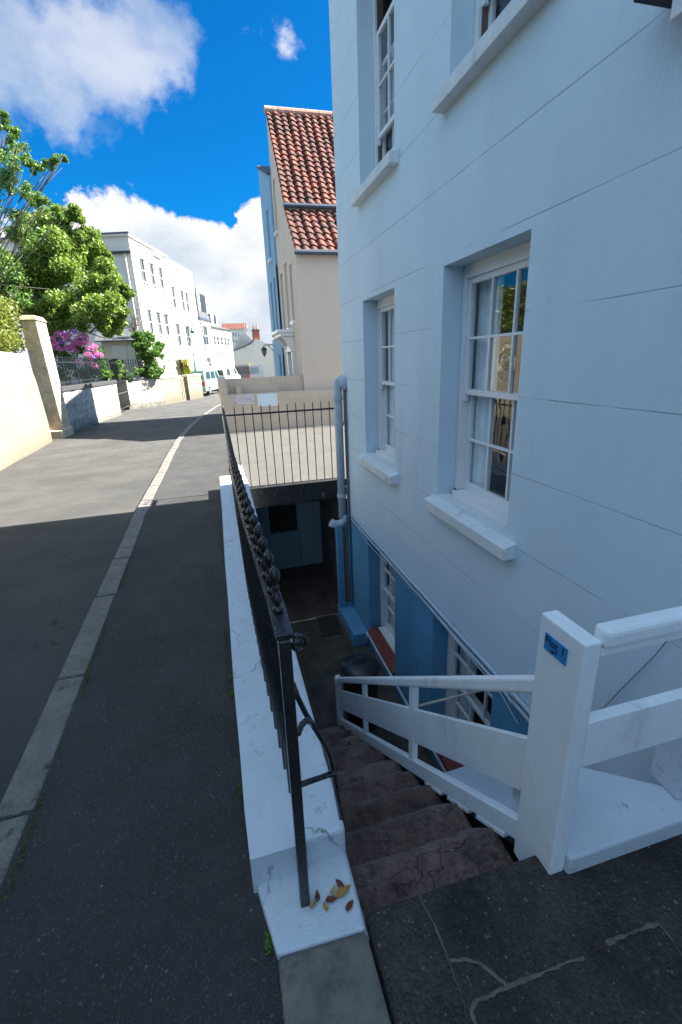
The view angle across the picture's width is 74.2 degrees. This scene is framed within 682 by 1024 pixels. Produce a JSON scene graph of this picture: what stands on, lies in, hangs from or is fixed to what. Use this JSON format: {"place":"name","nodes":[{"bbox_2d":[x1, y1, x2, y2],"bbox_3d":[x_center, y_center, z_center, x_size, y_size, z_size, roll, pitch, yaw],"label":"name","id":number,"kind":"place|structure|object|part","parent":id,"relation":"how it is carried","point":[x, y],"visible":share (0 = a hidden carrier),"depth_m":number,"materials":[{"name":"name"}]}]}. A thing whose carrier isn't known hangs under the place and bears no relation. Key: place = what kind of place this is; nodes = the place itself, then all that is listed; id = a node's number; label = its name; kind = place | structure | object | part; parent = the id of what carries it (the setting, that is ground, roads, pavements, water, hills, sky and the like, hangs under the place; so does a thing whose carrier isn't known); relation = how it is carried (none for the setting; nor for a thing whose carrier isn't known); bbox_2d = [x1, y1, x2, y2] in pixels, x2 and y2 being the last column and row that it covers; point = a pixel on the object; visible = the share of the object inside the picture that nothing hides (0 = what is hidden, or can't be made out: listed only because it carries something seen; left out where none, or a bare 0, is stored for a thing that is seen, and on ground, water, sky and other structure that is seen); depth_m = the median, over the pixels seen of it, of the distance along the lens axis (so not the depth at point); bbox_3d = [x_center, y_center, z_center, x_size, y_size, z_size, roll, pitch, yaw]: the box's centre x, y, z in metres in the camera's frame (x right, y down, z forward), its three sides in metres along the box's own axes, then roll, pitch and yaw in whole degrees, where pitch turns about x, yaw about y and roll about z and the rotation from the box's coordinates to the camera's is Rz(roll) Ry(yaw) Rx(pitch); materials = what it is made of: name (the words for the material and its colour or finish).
{"place":"outdoors","nodes":[
{"label":"outdoors","id":0,"kind":"place"},
{"bbox_2d":[0,231,203,383],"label":"white building","id":1,"kind":"structure","parent":0,"point":[161,285],"depth_m":31.85,"materials":[{"name":"paint"}]},
{"bbox_2d":[139,258,149,284],"bbox_3d":[-13.059,-15.941,29.794,0.200,1.493,0.962,-2,19,1],"label":"window","id":2,"kind":"structure","parent":1,"relation":"in","point":[143,273],"depth_m":29.87,"materials":[{"name":"white paint"}]},
{"bbox_2d":[147,310,156,335],"bbox_3d":[-12.935,-12.901,30.679,0.200,1.613,0.860,-2,19,1],"label":"window","id":3,"kind":"structure","parent":1,"relation":"in","point":[148,311],"depth_m":30.79,"materials":[{"name":"white paint"}]},
{"bbox_2d":[149,263,158,287],"bbox_3d":[-13.043,-16.431,31.237,0.200,1.493,0.915,-2,19,1],"label":"window","id":4,"kind":"structure","parent":1,"relation":"in","point":[150,265],"depth_m":31.36,"materials":[{"name":"white paint"}]},
{"bbox_2d":[156,312,165,336],"bbox_3d":[-12.920,-13.396,32.138,0.200,1.613,0.938,-2,19,1],"label":"window","id":5,"kind":"structure","parent":1,"relation":"in","point":[157,313],"depth_m":32.26,"materials":[{"name":"glass"}]},
{"bbox_2d":[158,267,166,290],"bbox_3d":[-13.027,-16.938,32.731,0.200,1.493,0.938,-2,19,1],"label":"window","id":6,"kind":"structure","parent":1,"relation":"in","point":[159,269],"depth_m":32.85,"materials":[{"name":"white paint"}]},
{"bbox_2d":[164,314,172,336],"bbox_3d":[-12.905,-13.848,33.469,0.200,1.613,0.982,-2,19,1],"label":"window","id":7,"kind":"structure","parent":1,"relation":"in","point":[165,315],"depth_m":33.57,"materials":[{"name":"glass"}]},
{"bbox_2d":[171,286,178,309],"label":"window","id":8,"kind":"structure","parent":1,"relation":"in","point":[172,288],"depth_m":35.12,"materials":[{"name":"white paint"}]},
{"bbox_2d":[175,323,183,346],"bbox_3d":[-12.860,-14.025,35.797,0.200,1.744,1.073,-2,19,1],"label":"window","id":9,"kind":"structure","parent":1,"relation":"in","point":[177,325],"depth_m":35.91,"materials":[{"name":"white paint"}]},
{"bbox_2d":[180,290,187,312],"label":"window","id":10,"kind":"structure","parent":1,"relation":"in","point":[182,298],"depth_m":37.07,"materials":[{"name":"white paint"}]},
{"bbox_2d":[185,292,191,313],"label":"window","id":11,"kind":"structure","parent":1,"relation":"in","point":[186,296],"depth_m":38.12,"materials":[{"name":"glass"}]},
{"bbox_2d":[185,325,192,347],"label":"window","id":12,"kind":"structure","parent":1,"relation":"in","point":[188,332],"depth_m":38.13,"materials":[{"name":"glass"}]},
{"bbox_2d":[0,389,220,803],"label":"road","id":13,"kind":"structure","parent":0,"point":[69,505],"depth_m":5.27,"materials":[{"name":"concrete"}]},
{"bbox_2d":[0,351,51,470],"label":"cream wall","id":14,"kind":"structure","parent":13,"relation":"on","point":[24,429],"depth_m":11.39,"materials":[{"name":"paint"}]},
{"bbox_2d":[19,315,73,438],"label":"gate pillar","id":15,"kind":"structure","parent":13,"relation":"on","point":[42,360],"depth_m":14.22,"materials":[{"name":"paint"}]},
{"bbox_2d":[61,380,121,430],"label":"rubble wall","id":16,"kind":"structure","parent":13,"relation":"on","point":[88,404],"depth_m":18.30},
{"bbox_2d":[54,356,109,385],"bbox_3d":[-10.537,-5.827,18.517,0.103,1.020,7.419,-6,19,-11],"label":"iron railing","id":17,"kind":"object","parent":16,"relation":"on","point":[89,379],"visible":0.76,"depth_m":17.96,"materials":[{"name":"metal"}]},
{"bbox_2d":[0,404,220,886],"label":"kerb","id":18,"kind":"structure","parent":13,"relation":"on","point":[23,790],"depth_m":2.49,"materials":[{"name":"stone"}]},
{"bbox_2d":[123,380,133,409],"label":"return wall","id":19,"kind":"structure","parent":13,"relation":"on","point":[130,398],"depth_m":25.49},
{"bbox_2d":[108,358,130,409],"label":"iron gate","id":20,"kind":"structure","parent":19,"relation":"attached to","point":[123,395],"depth_m":23.62,"materials":[{"name":"metal"}]},
{"bbox_2d":[127,376,164,408],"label":"rubble wall","id":21,"kind":"structure","parent":13,"relation":"on","point":[146,392],"depth_m":26.38,"materials":[{"name":"paint"}]},
{"bbox_2d":[123,359,151,377],"bbox_3d":[-11.581,-8.318,26.058,0.102,1.000,2.280,7,21,27],"label":"iron railing","id":22,"kind":"object","parent":21,"relation":"on","point":[133,365],"visible":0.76,"depth_m":25.61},
{"bbox_2d":[160,375,182,404],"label":"garden wall","id":23,"kind":"structure","parent":13,"relation":"on","point":[171,389],"depth_m":28.58,"materials":[{"name":"paint"}]},
{"bbox_2d":[157,359,186,376],"bbox_3d":[-10.885,-9.452,29.474,0.098,1.000,4.832,-1,19,5],"label":"iron railing","id":24,"kind":"object","parent":23,"relation":"on","point":[178,363],"visible":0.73,"depth_m":29.15,"materials":[{"name":"metal"}]},
{"bbox_2d":[185,326,196,373],"bbox_3d":[-10.786,-11.014,33.117,0.646,4.880,0.323,-7,19,-13],"label":"street lamp","id":25,"kind":"object","parent":13,"relation":"on","point":[192,331],"visible":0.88,"depth_m":32.87,"materials":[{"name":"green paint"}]},
{"bbox_2d":[180,374,203,399],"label":"garden wall","id":26,"kind":"structure","parent":13,"relation":"on","point":[193,386],"depth_m":31.54,"materials":[{"name":"paint"}]},
{"bbox_2d":[175,355,190,374],"bbox_3d":[-10.750,-10.005,30.730,1.046,1.486,0.398,-7,19,-13],"label":"tall grass plant","id":27,"kind":"object","parent":26,"relation":"on","point":[186,370],"depth_m":30.73,"materials":[{"name":"yellow plant"}]},
{"bbox_2d":[180,378,186,400],"bbox_3d":[-10.710,-8.290,30.450,0.080,1.500,0.777,4,20,18],"label":"garden door","id":28,"kind":"structure","parent":26,"relation":"attached to","point":[183,388],"depth_m":30.53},
{"bbox_2d":[194,287,214,367],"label":"mansard house","id":29,"kind":"structure","parent":13,"relation":"on","point":[206,345],"depth_m":42.29,"materials":[{"name":"white paint"}]},
{"bbox_2d":[203,326,210,346],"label":"window","id":30,"kind":"structure","parent":29,"relation":"in","point":[204,327],"depth_m":42.90,"materials":[{"name":"glass"}]},
{"bbox_2d":[191,368,218,394],"bbox_3d":[-10.980,-10.455,36.002,1.800,1.980,4.826,-2,19,2],"label":"camper van","id":31,"kind":"object","parent":13,"relation":"on","point":[209,379],"visible":0.41,"depth_m":34.63,"materials":[{"name":"white paint"}]},
{"bbox_2d":[207,311,233,365],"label":"terrace row","id":32,"kind":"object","parent":13,"relation":"on","point":[222,345],"visible":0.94,"depth_m":47.34,"materials":[{"name":"white paint"}]},
{"bbox_2d":[205,365,240,378],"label":"white van","id":33,"kind":"object","parent":13,"relation":"on","point":[228,371],"visible":0.25,"depth_m":40.84,"materials":[{"name":"paint"}]},
{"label":"rear window","id":34,"kind":"part","parent":33,"relation":"part of","materials":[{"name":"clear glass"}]},
{"bbox_2d":[234,364,263,377],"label":"lorry","id":35,"kind":"object","parent":13,"relation":"on","point":[250,370],"visible":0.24,"depth_m":46.92,"materials":[{"name":"grey paint"}]},
{"bbox_2d":[235,367,248,373],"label":"rear window","id":36,"kind":"structure","parent":35,"relation":"in","point":[240,370],"depth_m":46.72,"materials":[{"name":"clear glass"}]},
{"bbox_2d":[251,367,258,372],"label":"side window","id":37,"kind":"structure","parent":35,"relation":"in","point":[254,369],"depth_m":48.25,"materials":[{"name":"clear glass"}]},
{"bbox_2d":[233,325,274,376],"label":"cottage","id":38,"kind":"structure","parent":13,"relation":"on","point":[247,349],"depth_m":57.90,"materials":[{"name":"paint"}]},
{"bbox_2d":[94,329,146,378],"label":"garden shed","id":39,"kind":"structure","parent":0,"point":[118,347],"depth_m":26.88,"materials":[{"name":"stone"}]},
{"bbox_2d":[111,345,141,377],"bbox_3d":[-12.822,-8.978,27.202,1.600,2.054,0.040,-7,19,-13],"label":"door","id":40,"kind":"structure","parent":39,"relation":"in","point":[118,351],"depth_m":27.01,"materials":[{"name":"wood"}]},
{"bbox_2d":[127,308,141,332],"bbox_3d":[-12.263,-11.233,26.647,1.052,1.478,0.487,-7,19,-13],"label":"rusty stalk plant","id":41,"kind":"object","parent":39,"relation":"on","point":[135,325],"visible":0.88,"depth_m":26.64,"materials":[{"name":"brown plant"}]},
{"bbox_2d":[0,405,283,1023],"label":"pavement","id":42,"kind":"structure","parent":0,"point":[125,901],"depth_m":1.81,"materials":[{"name":"asphalt"}]},
{"bbox_2d":[0,567,128,899],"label":"kerb moss","id":43,"kind":"object","parent":42,"relation":"on","point":[27,837],"visible":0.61,"depth_m":1.92,"materials":[{"name":"plant"}]},
{"bbox_2d":[228,688,233,697],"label":"weed","id":44,"kind":"object","parent":42,"relation":"on","point":[230,692],"visible":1,"depth_m":2.51,"materials":[{"name":"green plant"}]},
{"bbox_2d":[218,494,256,963],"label":"weeds","id":45,"kind":"object","parent":42,"relation":"on","point":[254,936],"visible":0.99,"depth_m":2.50,"materials":[{"name":"plant"}]},
{"bbox_2d":[237,783,242,795],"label":"weed","id":46,"kind":"object","parent":42,"relation":"on","point":[240,786],"visible":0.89,"depth_m":1.94,"materials":[{"name":"green plant"}]},
{"bbox_2d":[263,931,272,954],"bbox_3d":[-0.231,1.364,1.425,0.032,0.029,0.063,-7,19,-13],"label":"weed","id":47,"kind":"object","parent":42,"relation":"on","point":[267,941],"visible":1,"depth_m":1.42,"materials":[{"name":"green plant"}]},
{"bbox_2d":[220,465,368,959],"bbox_3d":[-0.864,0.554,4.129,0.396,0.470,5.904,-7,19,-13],"label":"area wall","id":48,"kind":"structure","parent":42,"relation":"on","point":[293,926],"depth_m":1.69,"materials":[{"name":"paint"}]},
{"bbox_2d":[222,406,343,907],"bbox_3d":[-0.847,-0.069,3.872,0.197,1.214,5.563,-8,19,-15],"label":"area railing","id":49,"kind":"object","parent":48,"relation":"on","point":[274,633],"visible":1,"depth_m":1.50,"materials":[{"name":"black metal"}]},
{"bbox_2d":[309,898,317,907],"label":"fallen leaf","id":50,"kind":"object","parent":48,"relation":"on","point":[312,904],"visible":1,"depth_m":1.50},
{"bbox_2d":[315,890,319,901],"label":"fallen leaf","id":51,"kind":"object","parent":48,"relation":"on","point":[317,894],"visible":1,"depth_m":1.52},
{"bbox_2d":[325,896,338,902],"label":"fallen leaf","id":52,"kind":"object","parent":48,"relation":"on","point":[329,899],"visible":1,"depth_m":1.51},
{"bbox_2d":[330,885,334,895],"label":"fallen leaf","id":53,"kind":"object","parent":48,"relation":"on","point":[332,891],"visible":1,"depth_m":1.53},
{"bbox_2d":[335,878,343,888],"bbox_3d":[-0.005,1.281,1.555,0.020,0.008,0.043,-14,22,-30],"label":"fallen leaf","id":54,"kind":"object","parent":48,"relation":"on","point":[339,883],"visible":1,"depth_m":1.55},
{"bbox_2d":[336,884,351,896],"bbox_3d":[0.013,1.288,1.532,0.061,0.008,0.030,-7,19,-13],"label":"fallen leaf","id":55,"kind":"object","parent":48,"relation":"on","point":[340,892],"visible":1,"depth_m":1.53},
{"bbox_2d":[345,900,352,910],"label":"fallen leaf","id":56,"kind":"object","parent":48,"relation":"on","point":[349,905],"visible":1,"depth_m":1.49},
{"bbox_2d":[278,933,390,1023],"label":"edging stone","id":57,"kind":"object","parent":42,"relation":"on","point":[337,982],"visible":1,"depth_m":1.31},
{"bbox_2d":[0,0,332,371],"label":"sky","id":58,"kind":"structure","parent":0,"point":[155,108],"materials":[{"name":"blue"}]},
{"bbox_2d":[255,479,346,507],"bbox_3d":[-0.861,-0.616,8.050,1.688,0.170,2.600,-7,19,-13],"label":"car park slab","id":59,"kind":"object","parent":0,"point":[302,501],"visible":0.07,"depth_m":6.86,"materials":[{"name":"concrete"}]},
{"bbox_2d":[230,426,345,485],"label":"car park","id":60,"kind":"structure","parent":59,"relation":"on","point":[320,464],"depth_m":9.38,"materials":[{"name":"concrete"}]},
{"bbox_2d":[217,375,343,432],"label":"car park wall","id":61,"kind":"structure","parent":60,"relation":"on","point":[289,391],"depth_m":13.63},
{"bbox_2d":[236,395,253,403],"bbox_3d":[-2.820,-3.305,13.254,0.544,0.234,0.014,-7,19,-13],"label":"notice sign","id":62,"kind":"object","parent":61,"relation":"attached to","point":[246,399],"visible":1,"depth_m":13.25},
{"bbox_2d":[257,393,277,406],"bbox_3d":[-2.190,-3.339,13.420,0.586,0.364,0.012,-7,19,-13],"label":"blank sign","id":63,"kind":"object","parent":61,"relation":"attached to","point":[267,399],"visible":1,"depth_m":13.41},
{"bbox_2d":[230,425,333,433],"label":"dark verge","id":64,"kind":"structure","parent":60,"relation":"on","point":[281,429],"depth_m":13.62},
{"bbox_2d":[264,105,341,389],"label":"beige house","id":65,"kind":"structure","parent":60,"relation":"on","point":[302,170],"depth_m":13.77,"materials":[{"name":"white paint"}]},
{"bbox_2d":[249,477,337,505],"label":"edge beam","id":66,"kind":"structure","parent":59,"relation":"attached to","point":[278,493],"depth_m":6.75,"materials":[{"name":"concrete"}]},
{"bbox_2d":[226,401,333,486],"bbox_3d":[-0.809,-0.981,6.595,1.655,1.190,0.015,-7,19,-13],"label":"spiked railing","id":67,"kind":"object","parent":66,"relation":"on","point":[278,411],"visible":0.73,"depth_m":6.55,"materials":[{"name":"black metal"}]},
{"bbox_2d":[278,563,437,768],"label":"basement floor","id":68,"kind":"structure","parent":0,"point":[309,593],"depth_m":6.51,"materials":[{"name":"concrete"}]},
{"bbox_2d":[255,501,322,568],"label":"basement store","id":69,"kind":"structure","parent":68,"relation":"on","point":[292,534],"depth_m":8.90,"materials":[{"name":"paint"}]},
{"bbox_2d":[268,504,296,532],"bbox_3d":[-1.146,0.054,8.821,0.540,0.670,0.040,-7,19,-13],"label":"window","id":70,"kind":"structure","parent":69,"relation":"in","point":[283,517],"depth_m":8.82,"materials":[{"name":"glass"}]},
{"bbox_2d":[298,501,322,563],"bbox_3d":[-0.602,0.390,8.947,0.430,1.370,0.090,-7,19,-13],"label":"door","id":71,"kind":"structure","parent":69,"relation":"in","point":[309,512],"depth_m":8.95,"materials":[{"name":"metal"}]},
{"bbox_2d":[316,614,341,636],"bbox_3d":[-0.197,1.774,7.077,0.317,0.013,0.584,-6,19,-10],"label":"door mat","id":72,"kind":"object","parent":68,"relation":"in","point":[328,625],"depth_m":7.05,"materials":[{"name":"rubber"}]},
{"bbox_2d":[320,495,350,602],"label":"recess side wall","id":73,"kind":"structure","parent":68,"relation":"on","point":[329,511],"depth_m":8.17,"materials":[{"name":"paint"}]},
{"bbox_2d":[338,602,368,646],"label":"plinth block","id":74,"kind":"structure","parent":68,"relation":"on","point":[354,625],"depth_m":6.75,"materials":[{"name":"paint"}]},
{"bbox_2d":[340,653,379,731],"bbox_3d":[0.223,2.001,5.018,0.440,0.877,0.440,-7,19,-13],"label":"rubbish bin","id":75,"kind":"object","parent":68,"relation":"on","point":[359,665],"visible":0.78,"depth_m":4.85,"materials":[{"name":"plastic"}]},
{"bbox_2d":[319,725,518,920],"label":"stone staircase","id":76,"kind":"structure","parent":68,"relation":"on","point":[409,834],"depth_m":2.15,"materials":[{"name":"stone"}]},
{"bbox_2d":[334,610,601,874],"bbox_3d":[0.350,1.395,3.246,0.076,3.150,3.176,-7,19,-14],"label":"stair balustrade","id":77,"kind":"object","parent":76,"relation":"on","point":[538,766],"visible":0.89,"depth_m":1.70,"materials":[{"name":"white paint"}]},
{"bbox_2d":[445,766,582,812],"bbox_3d":[0.817,1.317,2.196,0.332,0.607,0.671,-7,19,-13],"label":"sloping coping","id":78,"kind":"object","parent":77,"relation":"attached to","point":[494,789],"visible":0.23,"depth_m":2.19,"materials":[{"name":"paint"}]},
{"bbox_2d":[544,632,567,665],"bbox_3d":[0.669,0.428,1.409,0.008,0.058,0.097,-7,19,-13],"label":"flat sign","id":79,"kind":"object","parent":77,"relation":"attached to","point":[556,649],"visible":1,"depth_m":1.40,"materials":[{"name":"metal"}]},
{"bbox_2d":[581,606,681,766],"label":"porch rail","id":80,"kind":"object","parent":77,"relation":"attached to","point":[614,731],"visible":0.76,"depth_m":1.44,"materials":[{"name":"white paint"}]},
{"bbox_2d":[329,0,681,839],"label":"painted house","id":81,"kind":"structure","parent":68,"relation":"on","point":[509,200],"depth_m":2.71,"materials":[{"name":"white paint"}]},
{"bbox_2d":[329,374,349,607],"bbox_3d":[-0.005,-0.131,6.691,0.391,3.655,0.174,-2,19,1],"label":"downpipe","id":82,"kind":"object","parent":81,"relation":"attached to","point":[340,385],"visible":0.98,"depth_m":6.57,"materials":[{"name":"metal"}]},
{"bbox_2d":[351,0,398,206],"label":"window","id":83,"kind":"structure","parent":81,"relation":"in","point":[386,158],"depth_m":4.37,"materials":[{"name":"white paint"}]},
{"bbox_2d":[358,294,397,484],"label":"window","id":84,"kind":"structure","parent":81,"relation":"in","point":[385,453],"depth_m":5.27,"materials":[{"name":"white paint"}]},
{"bbox_2d":[368,554,394,675],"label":"window","id":85,"kind":"structure","parent":81,"relation":"in","point":[383,637],"depth_m":6.15,"materials":[{"name":"white paint"}]},
{"bbox_2d":[366,632,446,772],"bbox_3d":[0.684,2.182,5.411,0.042,0.247,2.476,-7,19,-13],"label":"pipe","id":86,"kind":"object","parent":81,"relation":"attached to","point":[407,704],"visible":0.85,"depth_m":5.37,"materials":[{"name":"plastic"}]},
{"bbox_2d":[350,514,530,715],"bbox_3d":[0.702,0.691,4.626,0.045,0.044,4.280,-7,19,-13],"label":"conduit","id":87,"kind":"object","parent":81,"relation":"attached to","point":[515,696],"visible":0.88,"depth_m":3.83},
{"bbox_2d":[351,518,529,722],"bbox_3d":[0.705,0.748,4.645,0.045,0.044,4.280,-7,19,-13],"label":"conduit","id":88,"kind":"object","parent":81,"relation":"attached to","point":[513,702],"visible":0.81,"depth_m":3.77,"materials":[{"name":"plastic"}]},
{"bbox_2d":[356,524,517,723],"bbox_3d":[0.686,0.777,4.638,0.018,0.127,3.702,-7,19,-13],"label":"loose cable","id":89,"kind":"object","parent":88,"relation":"hanging from","point":[445,627],"visible":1,"depth_m":3.85,"materials":[{"name":"plastic"}]},
{"bbox_2d":[419,691,481,706],"bbox_3d":[0.786,1.185,2.918,0.783,0.278,0.020,-15,22,-32],"label":"brace rod","id":90,"kind":"object","parent":81,"relation":"attached to","point":[444,699],"visible":0.67,"depth_m":2.83,"materials":[{"name":"metal"}]},
{"bbox_2d":[437,634,492,771],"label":"window","id":91,"kind":"structure","parent":81,"relation":"in","point":[476,707],"depth_m":4.35,"materials":[{"name":"white paint"}]},
{"bbox_2d":[424,240,530,560],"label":"window","id":92,"kind":"structure","parent":81,"relation":"in","point":[494,286],"depth_m":3.45,"materials":[{"name":"white paint"}]},
{"bbox_2d":[432,0,547,113],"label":"window","id":93,"kind":"structure","parent":81,"relation":"in","point":[496,22],"depth_m":2.55,"materials":[{"name":"white paint"}]},
{"bbox_2d":[598,641,666,709],"bbox_3d":[1.328,0.803,2.109,0.006,0.805,0.449,-7,19,-13],"label":"wall cable","id":94,"kind":"object","parent":81,"relation":"attached to","point":[661,647],"depth_m":2.04,"materials":[{"name":"plastic"}]},
{"bbox_2d":[633,0,681,23],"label":"door hood","id":95,"kind":"object","parent":81,"relation":"attached to","point":[675,6],"depth_m":1.47,"materials":[{"name":"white paint"}]},
{"bbox_2d":[365,834,681,1023],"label":"landing","id":96,"kind":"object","parent":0,"point":[515,921],"visible":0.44,"depth_m":1.40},
{"bbox_2d":[418,892,681,1023],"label":"mortar joints","id":97,"kind":"object","parent":96,"relation":"on","point":[524,980],"visible":1,"depth_m":1.35,"materials":[{"name":"concrete"}]},
{"bbox_2d":[512,767,681,873],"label":"porch slab","id":98,"kind":"structure","parent":96,"relation":"on","point":[614,816],"depth_m":1.70,"materials":[{"name":"paint"}]},
{"bbox_2d":[650,738,681,799],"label":"corner pier","id":99,"kind":"structure","parent":98,"relation":"on","point":[666,770],"depth_m":1.76,"materials":[{"name":"paint"}]},
{"bbox_2d":[584,858,681,957],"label":"open joints","id":100,"kind":"object","parent":96,"relation":"on","point":[647,911],"visible":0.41,"depth_m":1.47,"materials":[{"name":"concrete"}]},
{"label":"garden terrace","id":101,"kind":"structure","parent":0,"visible":0},
{"bbox_2d":[0,294,26,352],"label":"hedge","id":102,"kind":"object","parent":101,"relation":"on","point":[10,338],"visible":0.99,"depth_m":12.62,"materials":[{"name":"green plant"}]},
{"bbox_2d":[0,108,69,308],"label":"rowan tree","id":103,"kind":"object","parent":101,"relation":"on","point":[12,168],"visible":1,"depth_m":15.11,"materials":[{"name":"green plant"}]},
{"bbox_2d":[0,203,135,350],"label":"sycamore tree","id":104,"kind":"object","parent":101,"relation":"on","point":[97,301],"visible":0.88,"depth_m":19.54,"materials":[{"name":"green plant"}]},
{"bbox_2d":[50,329,113,384],"bbox_3d":[-12.053,-6.937,20.656,2.657,2.548,2.519,-7,19,-13],"label":"hydrangea bush","id":105,"kind":"object","parent":101,"relation":"on","point":[76,345],"visible":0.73,"depth_m":19.93,"materials":[{"name":"purple plant"}]},
{"bbox_2d":[110,360,144,382],"bbox_3d":[-11.263,-7.373,23.770,1.726,1.310,1.095,-7,19,-13],"label":"shrub","id":106,"kind":"object","parent":101,"relation":"on","point":[121,365],"visible":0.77,"depth_m":23.84,"materials":[{"name":"green plant"}]},
{"bbox_2d":[130,329,165,378],"bbox_3d":[-11.185,-9.128,26.413,1.830,2.935,2.195,-7,19,-13],"label":"green shrub","id":107,"kind":"object","parent":101,"relation":"on","point":[145,352],"visible":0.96,"depth_m":26.05,"materials":[{"name":"green plant"}]},
{"label":"ground","id":108,"kind":"structure","parent":0,"visible":0},
{"bbox_2d":[222,323,245,348],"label":"red roofed house","id":109,"kind":"structure","parent":108,"relation":"on","point":[237,331],"depth_m":86.87,"materials":[{"name":"paint"}]},
{"bbox_2d":[256,165,285,375],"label":"blue house","id":110,"kind":"structure","parent":108,"relation":"on","point":[264,173],"depth_m":17.07,"materials":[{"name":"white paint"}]},
{"bbox_2d":[261,344,272,356],"bbox_3d":[-3.165,-6.905,19.284,0.560,0.487,0.285,-7,19,-13],"label":"wall lantern","id":111,"kind":"object","parent":110,"relation":"attached to","point":[263,350],"depth_m":19.19,"materials":[{"name":"black metal"}]}
]}

